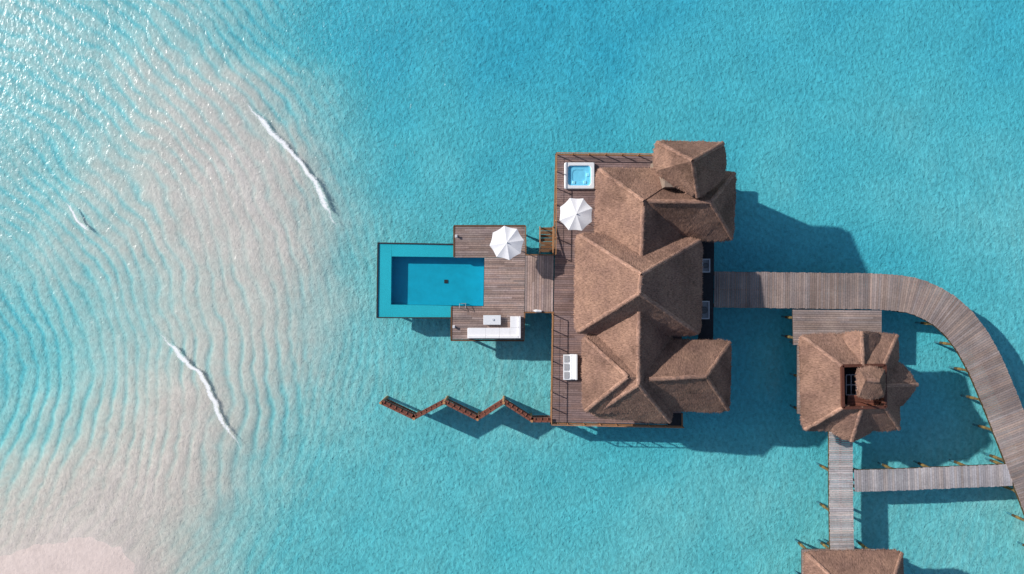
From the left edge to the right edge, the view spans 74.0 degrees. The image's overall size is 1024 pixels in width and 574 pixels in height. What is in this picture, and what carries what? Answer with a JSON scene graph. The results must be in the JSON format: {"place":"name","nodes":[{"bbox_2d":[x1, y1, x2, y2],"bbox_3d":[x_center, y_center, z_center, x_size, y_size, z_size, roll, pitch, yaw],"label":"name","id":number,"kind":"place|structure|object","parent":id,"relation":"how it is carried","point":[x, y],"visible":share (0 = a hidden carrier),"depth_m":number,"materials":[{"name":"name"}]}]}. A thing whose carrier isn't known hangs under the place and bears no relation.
{"place":"outdoors","nodes":[
{"label":"outdoors","id":0,"kind":"place"},
{"bbox_2d":[0,0,1023,573],"bbox_3d":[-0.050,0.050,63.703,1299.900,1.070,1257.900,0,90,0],"label":"water","id":1,"kind":"structure","parent":0,"point":[224,254],"depth_m":64.00,"materials":[{"name":"blue liquid"}]},
{"label":"water","id":2,"kind":"structure","parent":0,"visible":0},
{"bbox_2d":[67,204,85,228],"bbox_3d":[-40.452,-6.533,63.188,0.750,0.001,4.474,-42,90,0],"label":"surf foam","id":3,"kind":"object","parent":2,"relation":"on","point":[82,225],"visible":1,"depth_m":63.19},
{"bbox_2d":[162,336,234,437],"bbox_3d":[-28.551,9.339,63.188,1.807,0.001,17.406,-35,90,0],"label":"surf foam","id":4,"kind":"object","parent":2,"relation":"on","point":[184,360],"visible":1,"depth_m":63.19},
{"bbox_2d":[249,106,331,218],"bbox_3d":[-20.108,-11.842,63.188,1.860,0.001,17.141,-36,90,0],"label":"surf foam","id":5,"kind":"object","parent":2,"relation":"on","point":[285,146],"visible":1,"depth_m":63.19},
{"bbox_2d":[376,242,484,318],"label":"swimming pool","id":6,"kind":"structure","parent":2,"relation":"in","point":[426,280],"depth_m":62.25,"materials":[{"name":"blue liquid"}]},
{"bbox_2d":[379,395,550,422],"bbox_3d":[-4.196,11.100,62.375,15.352,3.650,2.041,0,90,0],"label":"zigzag fence","id":7,"kind":"object","parent":2,"relation":"in","point":[412,414],"visible":0.99,"depth_m":60.70,"materials":[{"name":"red wood"}]},
{"bbox_2d":[450,139,736,427],"bbox_3d":[6.863,0.255,58.072,24.823,12.696,24.702,0,90,0],"label":"water villa","id":8,"kind":"object","parent":2,"relation":"in","point":[633,286],"visible":1,"depth_m":56.72,"materials":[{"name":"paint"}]},
{"bbox_2d":[483,315,500,324],"bbox_3d":[-1.779,2.954,60.968,1.566,0.375,0.854,0,90,0],"label":"coffee table","id":9,"kind":"object","parent":8,"relation":"on","point":[487,319],"visible":1,"depth_m":60.78,"materials":[{"name":"white plastic"}]},
{"bbox_2d":[467,316,520,337],"bbox_3d":[-1.605,3.612,60.850,4.778,0.540,1.975,0,90,0],"label":"corner sofa","id":10,"kind":"object","parent":8,"relation":"on","point":[513,330],"visible":1,"depth_m":60.72,"materials":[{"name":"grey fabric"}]},
{"bbox_2d":[490,226,523,259],"bbox_3d":[-0.446,-3.806,59.640,2.772,3.040,2.772,14,90,0],"label":"parasol","id":11,"kind":"object","parent":8,"relation":"on","point":[506,243],"visible":1,"depth_m":58.47,"materials":[{"name":"white fabric"}]},
{"bbox_2d":[563,354,577,379],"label":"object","id":12,"kind":"object","parent":8,"relation":"on","point":[570,366],"visible":1,"depth_m":60.59,"materials":[{"name":"white plastic"}]},
{"bbox_2d":[560,198,591,230],"bbox_3d":[5.505,-6.257,59.480,2.818,3.040,2.818,0,90,0],"label":"parasol","id":13,"kind":"object","parent":8,"relation":"on","point":[575,214],"visible":1,"depth_m":58.31,"materials":[{"name":"white fabric"}]},
{"bbox_2d":[564,162,594,188],"bbox_3d":[6.036,-9.964,60.850,2.700,0.300,2.350,0,90,0],"label":"hot tub","id":14,"kind":"object","parent":8,"relation":"on","point":[579,175],"visible":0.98,"depth_m":60.78,"materials":[{"name":"white plastic"}]},
{"bbox_2d":[702,301,709,318],"bbox_3d":[17.024,2.044,60.595,0.950,0.890,1.600,0,90,0],"label":"air conditioner","id":15,"kind":"object","parent":8,"relation":"on","point":[706,309],"visible":0.62,"depth_m":60.22,"materials":[{"name":"grey metal"}]},
{"bbox_2d":[702,259,709,271],"bbox_3d":[17.200,-1.903,60.595,0.720,0.890,1.200,0,90,0],"label":"air conditioner","id":16,"kind":"object","parent":8,"relation":"on","point":[706,264],"visible":0.74,"depth_m":60.22,"materials":[{"name":"grey metal"}]},
{"bbox_2d":[816,431,853,549],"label":"boardwalk","id":17,"kind":"structure","parent":2,"relation":"in","point":[840,471],"depth_m":61.02,"materials":[{"name":"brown wood"}]},
{"bbox_2d":[794,539,904,573],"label":"thatched pavilion","id":18,"kind":"structure","parent":2,"relation":"in","point":[866,560],"depth_m":57.73,"materials":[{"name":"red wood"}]},
{"bbox_2d":[781,310,918,441],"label":"thatched pavilion","id":19,"kind":"structure","parent":2,"relation":"in","point":[855,379],"depth_m":57.36,"materials":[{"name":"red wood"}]},
{"bbox_2d":[846,374,856,394],"bbox_3d":[28.666,8.267,57.395,0.900,0.060,1.760,0,90,0],"label":"window","id":20,"kind":"structure","parent":19,"relation":"in","point":[851,384],"depth_m":57.37,"materials":[{"name":"metal"}]},
{"bbox_2d":[714,271,1023,545],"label":"boardwalk","id":21,"kind":"structure","parent":2,"relation":"in","point":[939,310],"depth_m":61.00,"materials":[{"name":"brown wood"}]},
{"bbox_2d":[842,457,1012,491],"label":"boardwalk","id":22,"kind":"structure","parent":2,"relation":"in","point":[962,475],"depth_m":61.03,"materials":[{"name":"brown wood"}]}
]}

